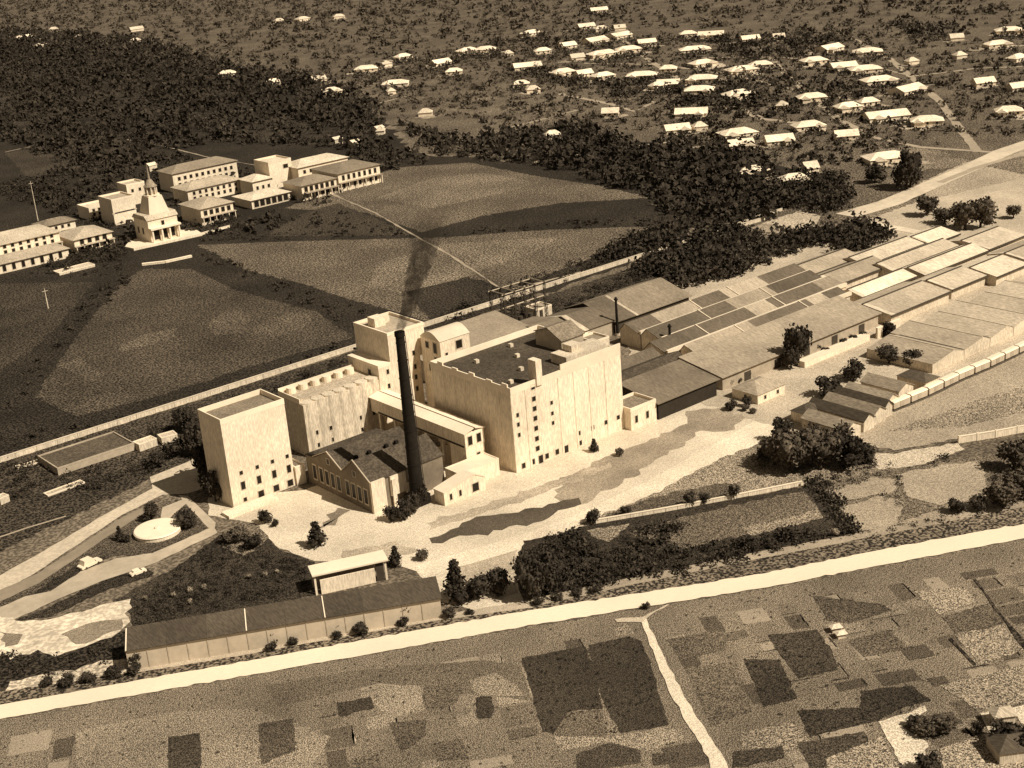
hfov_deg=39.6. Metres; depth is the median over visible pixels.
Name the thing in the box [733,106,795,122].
path
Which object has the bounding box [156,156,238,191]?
villa
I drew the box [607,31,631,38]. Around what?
suburban house
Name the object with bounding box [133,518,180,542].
round tank
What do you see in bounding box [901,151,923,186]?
tree
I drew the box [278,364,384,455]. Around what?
silo block
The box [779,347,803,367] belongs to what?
tree
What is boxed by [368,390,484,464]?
loading gallery
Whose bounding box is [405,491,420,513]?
tree
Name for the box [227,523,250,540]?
tree
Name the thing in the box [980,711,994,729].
field
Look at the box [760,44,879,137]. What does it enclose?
path
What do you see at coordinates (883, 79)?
suburban house
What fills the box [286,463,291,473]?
window
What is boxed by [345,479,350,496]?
window
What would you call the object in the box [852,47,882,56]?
suburban house
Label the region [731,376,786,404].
bungalow
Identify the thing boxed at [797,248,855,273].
shed
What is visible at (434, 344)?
window
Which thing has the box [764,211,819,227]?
field
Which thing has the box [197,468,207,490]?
tree
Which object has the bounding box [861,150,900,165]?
suburban house
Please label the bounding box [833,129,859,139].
suburban house
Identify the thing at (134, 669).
bush
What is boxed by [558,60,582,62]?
house yard
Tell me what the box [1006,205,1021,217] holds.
tree
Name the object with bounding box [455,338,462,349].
window
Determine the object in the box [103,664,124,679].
bush
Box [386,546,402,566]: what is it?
tree
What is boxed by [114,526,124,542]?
tree
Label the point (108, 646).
shade trees
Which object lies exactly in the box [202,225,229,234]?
terrace wall
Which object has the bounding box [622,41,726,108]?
path
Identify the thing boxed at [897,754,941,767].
garden plot
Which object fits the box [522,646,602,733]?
field
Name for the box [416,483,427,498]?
tree
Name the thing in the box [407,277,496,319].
field
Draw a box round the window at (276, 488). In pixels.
[273,483,279,492]
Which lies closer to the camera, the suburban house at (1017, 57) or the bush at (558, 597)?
the bush at (558, 597)
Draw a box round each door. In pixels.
[375,562,384,580]
[744,370,750,380]
[774,358,780,368]
[804,346,809,356]
[832,334,837,344]
[859,323,864,331]
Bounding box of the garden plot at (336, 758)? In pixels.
[326,749,347,767]
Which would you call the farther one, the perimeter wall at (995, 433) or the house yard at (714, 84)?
the house yard at (714, 84)
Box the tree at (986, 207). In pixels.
[966,196,998,227]
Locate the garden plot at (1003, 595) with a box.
[980,587,1023,604]
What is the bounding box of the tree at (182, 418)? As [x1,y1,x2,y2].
[169,407,193,429]
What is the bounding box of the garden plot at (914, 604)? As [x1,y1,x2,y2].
[903,599,927,608]
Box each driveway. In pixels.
[0,459,202,589]
[0,507,143,600]
[0,528,216,618]
[414,421,774,576]
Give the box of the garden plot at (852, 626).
[831,620,866,632]
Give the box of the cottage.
[32,216,76,230]
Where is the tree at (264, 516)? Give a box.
[257,509,272,523]
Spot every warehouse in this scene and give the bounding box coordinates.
[430,320,623,472]
[677,296,881,389]
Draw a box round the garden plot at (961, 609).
[955,603,998,614]
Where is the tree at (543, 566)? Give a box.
[528,547,558,593]
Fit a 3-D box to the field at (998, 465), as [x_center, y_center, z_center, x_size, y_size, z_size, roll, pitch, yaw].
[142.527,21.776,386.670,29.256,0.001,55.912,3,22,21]
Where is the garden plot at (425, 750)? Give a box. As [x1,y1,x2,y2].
[417,738,458,757]
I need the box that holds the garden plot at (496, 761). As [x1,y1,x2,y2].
[469,754,513,767]
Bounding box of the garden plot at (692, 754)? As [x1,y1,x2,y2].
[660,741,709,767]
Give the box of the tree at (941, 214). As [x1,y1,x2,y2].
[930,207,953,223]
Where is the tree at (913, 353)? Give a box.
[902,349,923,366]
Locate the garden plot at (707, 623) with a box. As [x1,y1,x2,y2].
[699,615,725,631]
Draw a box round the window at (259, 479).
[256,474,261,484]
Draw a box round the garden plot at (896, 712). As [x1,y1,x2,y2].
[883,710,902,717]
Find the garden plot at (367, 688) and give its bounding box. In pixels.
[361,683,394,690]
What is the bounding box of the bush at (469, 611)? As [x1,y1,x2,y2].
[465,608,475,614]
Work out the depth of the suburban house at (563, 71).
1136.61 m
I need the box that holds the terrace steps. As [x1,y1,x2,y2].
[142,255,191,265]
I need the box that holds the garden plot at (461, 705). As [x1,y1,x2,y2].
[453,694,494,712]
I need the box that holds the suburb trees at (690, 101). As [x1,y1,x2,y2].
[521,18,962,165]
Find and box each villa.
[0,224,62,254]
[0,243,69,273]
[59,225,115,251]
[77,200,101,220]
[98,191,136,225]
[116,179,144,203]
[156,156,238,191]
[170,175,240,201]
[179,196,236,225]
[231,187,291,208]
[238,174,273,193]
[254,155,291,187]
[281,174,339,200]
[289,153,347,178]
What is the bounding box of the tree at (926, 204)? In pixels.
[916,193,938,215]
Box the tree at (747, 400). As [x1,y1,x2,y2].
[742,396,751,404]
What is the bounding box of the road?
[0,524,1023,718]
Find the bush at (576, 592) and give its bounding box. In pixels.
[571,588,582,597]
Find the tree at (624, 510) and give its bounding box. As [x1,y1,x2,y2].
[619,505,631,513]
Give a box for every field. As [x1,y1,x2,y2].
[0,0,1023,83]
[0,42,688,455]
[0,66,43,107]
[0,266,689,551]
[0,282,96,369]
[0,499,207,605]
[0,540,1023,767]
[0,630,126,689]
[6,84,158,126]
[6,135,138,176]
[17,569,153,619]
[28,556,105,595]
[35,268,352,415]
[40,34,367,105]
[56,358,103,380]
[75,708,329,767]
[113,553,253,601]
[118,328,177,351]
[128,523,315,625]
[167,733,201,767]
[198,226,657,320]
[204,110,329,145]
[208,310,250,334]
[218,523,268,555]
[251,312,311,337]
[258,718,296,763]
[265,660,532,705]
[267,203,411,235]
[286,163,646,231]
[337,697,373,716]
[346,754,380,767]
[366,23,1023,228]
[368,238,555,294]
[375,685,423,718]
[378,173,537,207]
[389,719,426,752]
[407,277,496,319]
[423,681,465,709]
[432,739,468,761]
[446,86,633,131]
[467,673,522,695]
[475,696,494,717]
[513,142,814,227]
[516,480,851,596]
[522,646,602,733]
[554,709,606,736]
[554,726,684,750]
[576,743,640,767]
[578,447,794,525]
[587,523,629,541]
[588,636,668,732]
[600,482,728,517]
[615,624,634,635]
[631,491,820,547]
[652,752,680,764]
[666,630,725,659]
[686,660,751,725]
[732,746,784,767]
[736,223,797,256]
[740,723,809,750]
[743,510,822,534]
[745,659,796,706]
[754,456,892,489]
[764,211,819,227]
[768,630,837,677]
[798,685,930,735]
[798,731,867,767]
[811,454,1010,530]
[813,596,891,622]
[826,736,898,767]
[829,477,896,499]
[841,495,903,530]
[848,630,907,656]
[851,199,917,217]
[859,353,1023,449]
[868,142,970,170]
[875,442,963,468]
[878,706,928,767]
[889,385,1023,430]
[897,461,989,504]
[900,498,996,522]
[915,586,977,613]
[920,150,1023,197]
[940,664,1023,709]
[940,732,1023,767]
[942,603,1003,632]
[955,625,1023,664]
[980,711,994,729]
[981,453,1023,502]
[986,156,1023,173]
[1013,705,1023,723]
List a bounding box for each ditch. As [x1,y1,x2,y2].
[949,638,975,664]
[973,579,1023,648]
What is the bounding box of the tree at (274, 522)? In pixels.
[271,518,278,526]
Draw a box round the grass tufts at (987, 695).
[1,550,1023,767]
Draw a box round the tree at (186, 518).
[174,506,196,527]
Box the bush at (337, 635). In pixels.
[331,630,342,639]
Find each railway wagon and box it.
[891,394,910,409]
[906,387,927,401]
[923,380,942,394]
[938,372,958,387]
[954,365,973,379]
[970,359,989,372]
[985,352,1004,366]
[1000,345,1018,359]
[1014,341,1023,352]
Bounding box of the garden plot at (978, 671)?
[967,666,997,676]
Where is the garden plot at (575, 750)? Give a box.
[562,742,603,754]
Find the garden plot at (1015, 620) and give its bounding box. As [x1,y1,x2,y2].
[1009,615,1023,624]
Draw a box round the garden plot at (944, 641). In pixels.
[935,633,962,647]
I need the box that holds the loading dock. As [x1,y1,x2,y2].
[798,333,869,367]
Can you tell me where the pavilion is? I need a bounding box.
[310,159,382,191]
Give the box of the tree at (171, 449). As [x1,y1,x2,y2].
[160,436,183,457]
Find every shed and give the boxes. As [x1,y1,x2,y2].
[37,431,134,475]
[53,262,94,274]
[124,576,441,667]
[521,316,583,331]
[546,306,614,335]
[563,277,691,333]
[583,331,609,344]
[621,347,660,370]
[621,351,682,380]
[622,359,719,419]
[789,402,817,422]
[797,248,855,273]
[800,408,860,435]
[809,397,875,432]
[818,255,881,288]
[822,391,886,424]
[834,386,893,416]
[843,236,924,261]
[844,268,917,301]
[845,381,899,400]
[854,280,950,323]
[860,372,914,395]
[867,334,963,372]
[871,238,959,275]
[890,320,989,358]
[896,369,939,389]
[903,242,988,278]
[907,225,960,243]
[914,265,987,298]
[923,311,1012,345]
[942,300,1023,335]
[948,226,1023,255]
[962,254,1023,285]
[970,291,1023,312]
[986,240,1023,261]
[989,280,1023,297]
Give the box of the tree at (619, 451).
[615,447,623,455]
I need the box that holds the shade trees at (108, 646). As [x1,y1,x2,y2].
[0,631,124,676]
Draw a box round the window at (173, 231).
[168,226,175,236]
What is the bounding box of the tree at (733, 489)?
[727,483,739,498]
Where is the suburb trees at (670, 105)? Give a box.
[347,24,1023,158]
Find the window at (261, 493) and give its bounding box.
[257,489,264,497]
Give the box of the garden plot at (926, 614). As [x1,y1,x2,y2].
[911,607,944,620]
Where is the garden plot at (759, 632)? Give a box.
[746,621,780,641]
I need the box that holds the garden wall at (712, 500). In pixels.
[596,480,804,523]
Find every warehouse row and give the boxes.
[619,263,807,348]
[640,270,825,349]
[644,276,846,355]
[680,287,851,354]
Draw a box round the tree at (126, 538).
[121,534,130,542]
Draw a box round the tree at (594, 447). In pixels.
[588,438,598,451]
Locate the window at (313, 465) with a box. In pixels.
[312,463,317,480]
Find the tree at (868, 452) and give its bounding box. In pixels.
[858,442,878,463]
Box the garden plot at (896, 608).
[871,603,906,618]
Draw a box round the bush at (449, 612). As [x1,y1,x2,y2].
[442,606,455,617]
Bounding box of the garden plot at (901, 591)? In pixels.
[888,583,916,600]
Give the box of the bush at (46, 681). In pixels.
[39,676,53,687]
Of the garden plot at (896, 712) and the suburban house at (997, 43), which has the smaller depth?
the garden plot at (896, 712)
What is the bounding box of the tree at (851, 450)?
[829,432,866,469]
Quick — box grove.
[514,475,863,599]
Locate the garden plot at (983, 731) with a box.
[966,719,988,734]
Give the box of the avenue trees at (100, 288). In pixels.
[0,210,647,454]
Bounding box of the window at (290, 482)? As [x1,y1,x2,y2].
[286,478,293,487]
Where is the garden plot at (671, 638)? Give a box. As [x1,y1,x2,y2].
[665,635,682,650]
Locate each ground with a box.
[0,66,1023,720]
[1,632,22,646]
[61,619,122,643]
[321,508,349,527]
[341,541,416,557]
[428,462,611,529]
[429,498,580,542]
[444,550,518,600]
[554,423,697,504]
[685,408,744,431]
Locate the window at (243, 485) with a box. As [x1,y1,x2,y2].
[240,480,245,490]
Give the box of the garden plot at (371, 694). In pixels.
[360,691,375,702]
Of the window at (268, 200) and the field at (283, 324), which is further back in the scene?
the window at (268, 200)
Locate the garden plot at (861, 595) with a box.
[849,590,876,602]
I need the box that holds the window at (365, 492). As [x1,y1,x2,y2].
[363,488,368,505]
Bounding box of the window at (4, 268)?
[2,264,6,271]
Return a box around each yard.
[0,599,131,658]
[208,402,753,609]
[415,115,436,118]
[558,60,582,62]
[581,54,633,60]
[600,114,628,118]
[627,178,1023,431]
[692,77,727,85]
[694,63,724,69]
[755,140,778,148]
[851,71,883,75]
[856,160,932,166]
[874,92,925,96]
[890,119,933,130]
[965,45,1023,50]
[976,84,997,89]
[996,115,1023,119]
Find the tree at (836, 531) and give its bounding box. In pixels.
[832,528,839,535]
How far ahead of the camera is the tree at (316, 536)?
371.74 m
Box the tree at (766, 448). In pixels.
[756,428,791,464]
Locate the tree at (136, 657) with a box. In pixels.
[125,652,140,665]
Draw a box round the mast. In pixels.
[30,181,38,220]
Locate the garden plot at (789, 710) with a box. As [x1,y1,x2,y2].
[757,701,801,723]
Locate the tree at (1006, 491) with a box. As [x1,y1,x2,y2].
[982,478,1023,507]
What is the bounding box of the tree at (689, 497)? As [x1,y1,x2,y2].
[683,491,696,504]
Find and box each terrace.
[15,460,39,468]
[43,480,84,496]
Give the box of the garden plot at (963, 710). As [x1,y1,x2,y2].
[949,700,980,718]
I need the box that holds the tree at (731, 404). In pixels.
[724,398,737,409]
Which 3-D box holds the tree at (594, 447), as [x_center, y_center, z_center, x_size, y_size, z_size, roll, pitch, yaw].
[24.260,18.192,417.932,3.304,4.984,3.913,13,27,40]
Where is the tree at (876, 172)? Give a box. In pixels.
[864,165,887,182]
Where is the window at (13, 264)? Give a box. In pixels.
[11,262,16,269]
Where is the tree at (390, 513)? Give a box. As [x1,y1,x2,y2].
[382,505,397,521]
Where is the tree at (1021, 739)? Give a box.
[1015,724,1023,746]
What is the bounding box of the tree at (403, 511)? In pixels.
[396,497,412,519]
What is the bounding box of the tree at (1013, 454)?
[995,439,1023,469]
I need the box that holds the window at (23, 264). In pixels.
[21,260,25,267]
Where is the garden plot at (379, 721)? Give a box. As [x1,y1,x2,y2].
[366,714,397,729]
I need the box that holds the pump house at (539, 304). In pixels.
[524,301,551,316]
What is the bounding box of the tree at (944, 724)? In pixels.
[931,713,957,733]
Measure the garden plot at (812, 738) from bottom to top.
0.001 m
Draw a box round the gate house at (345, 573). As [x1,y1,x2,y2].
[308,550,387,594]
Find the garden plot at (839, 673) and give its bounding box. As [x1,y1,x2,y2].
[825,663,848,679]
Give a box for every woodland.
[0,25,393,175]
[26,141,431,252]
[397,113,787,226]
[593,164,897,288]
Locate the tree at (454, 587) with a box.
[441,559,474,607]
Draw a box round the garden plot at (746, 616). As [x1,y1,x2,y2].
[737,607,770,623]
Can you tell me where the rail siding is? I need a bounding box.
[892,351,1023,410]
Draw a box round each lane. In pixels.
[836,141,1023,216]
[849,220,920,232]
[874,138,991,152]
[937,152,1023,182]
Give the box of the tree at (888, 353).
[875,343,901,362]
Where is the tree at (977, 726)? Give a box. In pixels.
[971,720,983,734]
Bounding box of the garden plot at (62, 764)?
[48,760,68,767]
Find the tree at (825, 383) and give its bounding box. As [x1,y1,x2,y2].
[814,375,842,396]
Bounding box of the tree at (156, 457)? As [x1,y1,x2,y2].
[146,450,165,467]
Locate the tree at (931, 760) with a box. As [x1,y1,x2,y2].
[913,749,941,767]
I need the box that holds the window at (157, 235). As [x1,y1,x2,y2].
[153,229,160,240]
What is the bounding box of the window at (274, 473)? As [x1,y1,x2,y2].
[271,469,276,478]
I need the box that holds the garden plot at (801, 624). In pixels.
[783,614,809,629]
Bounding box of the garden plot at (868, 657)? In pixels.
[852,646,879,659]
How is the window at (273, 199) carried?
in the villa at (262, 198)
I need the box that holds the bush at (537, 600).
[532,596,544,604]
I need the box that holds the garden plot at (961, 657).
[949,647,992,667]
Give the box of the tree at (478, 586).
[465,572,492,597]
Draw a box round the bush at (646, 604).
[641,601,650,608]
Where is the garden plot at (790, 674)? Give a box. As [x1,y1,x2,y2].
[783,665,821,680]
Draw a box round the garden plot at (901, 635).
[893,630,914,644]
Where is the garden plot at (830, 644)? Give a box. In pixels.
[824,638,836,648]
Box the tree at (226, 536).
[219,531,233,542]
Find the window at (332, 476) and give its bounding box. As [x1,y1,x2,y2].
[330,472,335,489]
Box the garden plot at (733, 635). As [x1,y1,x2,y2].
[722,630,749,640]
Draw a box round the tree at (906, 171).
[890,146,920,188]
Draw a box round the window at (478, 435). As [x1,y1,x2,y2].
[476,431,481,442]
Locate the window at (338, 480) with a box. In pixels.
[336,475,341,492]
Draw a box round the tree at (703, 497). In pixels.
[698,492,710,503]
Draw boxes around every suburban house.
[128,26,143,31]
[218,70,235,76]
[266,78,281,83]
[294,16,309,21]
[310,74,326,80]
[321,87,342,94]
[332,14,344,18]
[354,65,377,71]
[376,126,385,134]
[379,60,391,67]
[381,79,408,87]
[386,87,395,93]
[393,53,412,59]
[418,108,432,116]
[429,58,451,66]
[445,67,462,74]
[455,47,475,53]
[475,46,495,51]
[503,50,513,56]
[512,61,541,70]
[513,80,529,87]
[520,29,542,36]
[525,85,540,92]
[533,47,551,53]
[544,130,561,139]
[549,68,575,75]
[557,41,577,48]
[569,52,585,60]
[573,68,593,76]
[576,22,595,29]
[581,35,609,44]
[585,49,619,57]
[589,6,607,12]
[590,71,615,79]
[593,25,608,31]
[601,107,619,116]
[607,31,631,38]
[613,24,625,30]
[615,45,641,53]
[625,71,657,78]
[636,38,656,44]
[647,81,667,89]
[656,78,679,85]
[659,64,676,71]
[662,122,691,134]
[674,107,708,117]
[678,45,711,53]
[679,30,696,36]
[683,85,714,94]
[685,74,717,83]
[687,58,717,67]
[691,121,707,130]
[697,30,723,38]
[716,127,758,138]
[721,89,755,99]
[723,65,758,74]
[725,137,754,149]
[737,165,771,177]
[739,34,760,41]
[748,60,772,67]
[762,133,795,145]
[772,33,785,39]
[775,100,787,109]
[777,172,809,181]
[790,120,826,131]
[796,92,827,103]
[799,56,828,65]
[799,160,819,172]
[815,42,844,52]
[828,60,857,71]
[833,101,862,112]
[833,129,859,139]
[847,64,883,74]
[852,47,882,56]
[856,96,879,106]
[859,75,898,85]
[861,108,911,123]
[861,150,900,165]
[887,82,927,95]
[904,57,919,64]
[909,115,944,126]
[948,33,964,40]
[952,51,967,58]
[970,76,996,86]
[982,39,1012,48]
[994,26,1023,33]
[994,105,1023,116]
[1006,53,1023,61]
[1006,81,1023,91]
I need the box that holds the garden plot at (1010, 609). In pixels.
[996,601,1023,615]
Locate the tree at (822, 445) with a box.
[801,425,840,469]
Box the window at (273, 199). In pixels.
[271,196,276,203]
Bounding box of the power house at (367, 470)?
[305,426,444,513]
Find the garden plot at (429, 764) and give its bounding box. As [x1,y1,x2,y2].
[421,758,443,767]
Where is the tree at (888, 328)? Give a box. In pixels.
[882,321,894,335]
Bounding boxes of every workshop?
[433,470,485,505]
[445,452,499,480]
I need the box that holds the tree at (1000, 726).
[989,717,1022,733]
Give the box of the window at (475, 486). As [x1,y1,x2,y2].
[471,481,479,492]
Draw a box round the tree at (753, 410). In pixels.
[749,407,756,412]
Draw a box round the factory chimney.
[394,330,430,507]
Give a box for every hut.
[0,493,9,504]
[132,435,157,451]
[145,162,156,171]
[157,430,177,444]
[330,136,342,143]
[348,138,358,147]
[372,125,384,133]
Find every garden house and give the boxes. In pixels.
[828,623,842,632]
[833,629,847,638]
[984,732,1023,764]
[987,705,1017,723]
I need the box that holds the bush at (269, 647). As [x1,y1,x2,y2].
[264,641,277,651]
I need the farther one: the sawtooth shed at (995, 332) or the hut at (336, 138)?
the hut at (336, 138)
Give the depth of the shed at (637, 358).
471.34 m
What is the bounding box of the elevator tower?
[347,311,424,429]
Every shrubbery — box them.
[135,540,310,625]
[813,452,1022,537]
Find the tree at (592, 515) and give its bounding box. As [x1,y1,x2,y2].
[584,507,600,523]
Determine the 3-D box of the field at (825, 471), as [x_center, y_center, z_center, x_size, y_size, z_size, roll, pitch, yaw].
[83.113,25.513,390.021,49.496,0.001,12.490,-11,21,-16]
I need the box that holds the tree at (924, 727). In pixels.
[910,716,938,736]
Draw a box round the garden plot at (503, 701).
[496,681,532,705]
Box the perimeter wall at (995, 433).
[958,425,1023,443]
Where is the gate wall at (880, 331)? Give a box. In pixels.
[876,318,900,338]
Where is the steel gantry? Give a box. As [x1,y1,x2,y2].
[488,277,548,320]
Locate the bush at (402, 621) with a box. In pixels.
[397,616,408,626]
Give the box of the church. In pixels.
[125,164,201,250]
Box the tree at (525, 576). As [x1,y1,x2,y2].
[510,548,544,599]
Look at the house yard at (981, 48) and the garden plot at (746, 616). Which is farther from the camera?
the house yard at (981, 48)
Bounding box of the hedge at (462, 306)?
[440,242,651,320]
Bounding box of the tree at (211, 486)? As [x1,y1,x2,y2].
[201,470,221,501]
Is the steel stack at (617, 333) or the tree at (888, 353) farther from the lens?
the steel stack at (617, 333)
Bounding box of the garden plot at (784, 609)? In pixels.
[775,602,798,614]
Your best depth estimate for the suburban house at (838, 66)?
1051.62 m
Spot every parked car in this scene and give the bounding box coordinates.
[77,556,102,569]
[129,567,146,576]
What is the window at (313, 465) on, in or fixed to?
in the power house at (367, 470)
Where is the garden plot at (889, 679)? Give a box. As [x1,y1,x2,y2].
[875,668,920,685]
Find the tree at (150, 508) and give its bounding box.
[142,501,158,520]
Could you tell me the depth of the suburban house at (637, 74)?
1087.77 m
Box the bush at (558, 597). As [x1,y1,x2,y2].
[553,593,562,600]
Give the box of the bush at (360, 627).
[351,621,368,634]
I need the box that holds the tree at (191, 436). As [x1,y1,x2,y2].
[180,419,201,453]
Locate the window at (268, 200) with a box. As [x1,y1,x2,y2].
[265,197,271,204]
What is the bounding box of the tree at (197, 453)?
[188,438,206,472]
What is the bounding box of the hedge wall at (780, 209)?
[737,208,781,223]
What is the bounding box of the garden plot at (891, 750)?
[888,747,895,755]
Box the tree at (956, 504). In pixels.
[947,497,968,512]
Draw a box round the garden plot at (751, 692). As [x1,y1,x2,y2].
[743,683,760,703]
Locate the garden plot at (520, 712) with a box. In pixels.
[499,702,538,727]
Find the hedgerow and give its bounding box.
[0,267,652,499]
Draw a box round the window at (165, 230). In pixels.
[160,228,168,238]
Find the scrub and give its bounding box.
[0,0,1023,81]
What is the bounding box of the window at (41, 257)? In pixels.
[39,255,44,262]
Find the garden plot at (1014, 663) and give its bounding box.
[1007,659,1023,666]
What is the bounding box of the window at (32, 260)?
[30,258,35,265]
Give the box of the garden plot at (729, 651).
[718,642,742,661]
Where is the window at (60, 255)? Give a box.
[58,251,62,258]
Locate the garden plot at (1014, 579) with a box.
[1005,572,1023,586]
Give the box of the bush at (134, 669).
[126,662,141,674]
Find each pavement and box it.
[139,602,532,671]
[524,501,1023,606]
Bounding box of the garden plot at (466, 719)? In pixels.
[456,712,477,726]
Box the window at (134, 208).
[112,208,136,213]
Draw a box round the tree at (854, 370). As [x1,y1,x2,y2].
[838,357,865,380]
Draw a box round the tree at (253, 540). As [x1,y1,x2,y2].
[241,532,262,548]
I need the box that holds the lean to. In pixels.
[292,458,306,485]
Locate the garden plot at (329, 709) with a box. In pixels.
[320,702,337,716]
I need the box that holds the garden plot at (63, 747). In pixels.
[52,736,74,759]
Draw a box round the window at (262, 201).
[259,199,265,206]
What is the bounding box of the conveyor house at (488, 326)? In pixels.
[420,310,528,380]
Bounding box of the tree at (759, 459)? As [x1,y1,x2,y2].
[751,450,772,466]
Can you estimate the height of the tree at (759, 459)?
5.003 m
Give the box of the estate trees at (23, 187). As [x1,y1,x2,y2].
[0,173,344,271]
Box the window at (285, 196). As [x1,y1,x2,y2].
[283,193,288,200]
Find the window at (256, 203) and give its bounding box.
[253,200,259,207]
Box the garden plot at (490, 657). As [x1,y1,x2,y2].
[482,653,502,662]
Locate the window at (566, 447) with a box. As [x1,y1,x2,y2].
[564,444,568,452]
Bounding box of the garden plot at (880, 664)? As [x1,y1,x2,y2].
[866,661,888,671]
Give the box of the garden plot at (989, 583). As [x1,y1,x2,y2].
[970,577,1003,589]
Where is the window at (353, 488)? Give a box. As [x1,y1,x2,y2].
[351,482,356,499]
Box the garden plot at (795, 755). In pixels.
[786,750,805,761]
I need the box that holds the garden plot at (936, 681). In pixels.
[926,675,949,686]
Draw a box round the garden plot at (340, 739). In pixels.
[323,725,354,750]
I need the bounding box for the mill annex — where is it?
[623,392,656,430]
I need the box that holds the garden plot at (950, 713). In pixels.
[922,711,962,728]
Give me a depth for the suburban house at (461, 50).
1315.17 m
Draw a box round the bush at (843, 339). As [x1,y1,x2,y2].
[839,338,847,342]
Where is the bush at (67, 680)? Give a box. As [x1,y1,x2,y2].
[55,671,75,687]
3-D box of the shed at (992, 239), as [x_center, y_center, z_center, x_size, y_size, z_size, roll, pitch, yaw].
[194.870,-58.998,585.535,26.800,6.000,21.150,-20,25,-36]
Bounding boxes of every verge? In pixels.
[0,507,1023,704]
[5,658,127,690]
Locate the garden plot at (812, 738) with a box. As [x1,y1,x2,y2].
[784,732,820,750]
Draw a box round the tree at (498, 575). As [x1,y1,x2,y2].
[486,566,511,596]
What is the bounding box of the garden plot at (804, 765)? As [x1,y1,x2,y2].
[794,762,809,767]
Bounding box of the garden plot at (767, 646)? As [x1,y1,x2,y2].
[760,641,775,650]
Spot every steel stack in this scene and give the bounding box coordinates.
[614,297,619,335]
[667,324,671,334]
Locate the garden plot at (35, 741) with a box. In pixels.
[7,729,51,755]
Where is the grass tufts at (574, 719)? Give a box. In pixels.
[524,632,925,733]
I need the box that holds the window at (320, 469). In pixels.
[318,466,324,483]
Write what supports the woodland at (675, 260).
on the ground at (26, 548)
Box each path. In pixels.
[0,516,65,536]
[127,139,497,286]
[161,497,188,517]
[179,495,215,528]
[506,109,581,128]
[512,271,580,288]
[558,93,655,111]
[583,63,889,106]
[615,604,668,621]
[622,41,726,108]
[642,619,727,767]
[703,56,904,74]
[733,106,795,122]
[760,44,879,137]
[835,30,982,151]
[913,66,1023,75]
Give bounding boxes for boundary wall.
[0,247,667,462]
[682,216,766,242]
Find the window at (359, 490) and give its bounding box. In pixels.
[357,485,362,502]
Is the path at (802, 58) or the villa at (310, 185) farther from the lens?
the path at (802, 58)
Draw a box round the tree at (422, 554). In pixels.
[415,548,428,559]
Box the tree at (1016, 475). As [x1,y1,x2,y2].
[1002,466,1023,496]
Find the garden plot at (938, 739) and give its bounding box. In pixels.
[927,727,973,747]
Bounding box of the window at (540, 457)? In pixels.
[538,454,543,463]
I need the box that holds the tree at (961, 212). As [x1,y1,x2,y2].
[948,200,981,229]
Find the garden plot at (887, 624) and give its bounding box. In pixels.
[875,618,899,630]
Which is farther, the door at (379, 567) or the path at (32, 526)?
the path at (32, 526)
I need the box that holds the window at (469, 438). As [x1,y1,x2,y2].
[467,435,472,446]
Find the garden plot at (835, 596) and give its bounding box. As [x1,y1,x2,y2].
[813,595,840,606]
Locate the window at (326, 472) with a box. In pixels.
[324,469,329,486]
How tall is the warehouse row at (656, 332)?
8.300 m
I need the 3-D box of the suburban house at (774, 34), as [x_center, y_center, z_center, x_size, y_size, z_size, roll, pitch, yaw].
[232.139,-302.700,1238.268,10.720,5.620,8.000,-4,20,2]
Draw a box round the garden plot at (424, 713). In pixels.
[410,705,451,719]
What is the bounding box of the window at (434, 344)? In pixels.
[432,342,436,354]
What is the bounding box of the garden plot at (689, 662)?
[676,654,701,667]
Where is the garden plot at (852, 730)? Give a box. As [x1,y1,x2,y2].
[822,724,866,737]
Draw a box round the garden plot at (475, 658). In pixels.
[441,656,479,663]
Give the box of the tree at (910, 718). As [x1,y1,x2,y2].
[905,713,924,727]
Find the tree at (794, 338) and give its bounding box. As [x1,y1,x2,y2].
[782,322,812,365]
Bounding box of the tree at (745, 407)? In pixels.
[741,404,749,410]
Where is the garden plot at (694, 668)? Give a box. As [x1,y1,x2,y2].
[685,665,710,679]
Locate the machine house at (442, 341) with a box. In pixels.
[420,322,469,406]
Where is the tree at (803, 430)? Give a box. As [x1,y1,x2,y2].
[795,421,827,439]
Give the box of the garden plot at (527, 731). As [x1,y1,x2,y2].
[507,725,538,738]
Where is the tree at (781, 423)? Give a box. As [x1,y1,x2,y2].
[772,416,794,433]
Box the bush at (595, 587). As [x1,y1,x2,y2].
[587,583,601,592]
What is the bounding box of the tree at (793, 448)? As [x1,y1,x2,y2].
[772,429,814,472]
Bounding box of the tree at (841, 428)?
[825,419,854,457]
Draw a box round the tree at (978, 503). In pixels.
[968,493,987,510]
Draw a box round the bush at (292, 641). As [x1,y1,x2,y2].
[286,636,297,644]
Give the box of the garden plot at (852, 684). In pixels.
[833,678,866,690]
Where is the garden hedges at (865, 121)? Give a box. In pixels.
[12,9,1023,184]
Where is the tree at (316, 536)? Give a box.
[305,521,328,547]
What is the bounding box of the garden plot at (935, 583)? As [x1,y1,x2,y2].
[924,577,949,588]
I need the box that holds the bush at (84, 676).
[79,671,97,681]
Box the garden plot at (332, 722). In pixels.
[321,717,340,728]
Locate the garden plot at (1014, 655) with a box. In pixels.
[1002,652,1020,658]
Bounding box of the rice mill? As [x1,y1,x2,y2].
[197,389,295,507]
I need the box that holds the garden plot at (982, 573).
[959,568,998,579]
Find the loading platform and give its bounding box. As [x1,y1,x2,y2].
[221,494,278,518]
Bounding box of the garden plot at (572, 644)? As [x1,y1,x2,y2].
[563,639,583,648]
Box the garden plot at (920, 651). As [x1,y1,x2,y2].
[900,644,934,659]
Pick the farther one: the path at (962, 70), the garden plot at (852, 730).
the path at (962, 70)
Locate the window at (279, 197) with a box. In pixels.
[277,195,282,202]

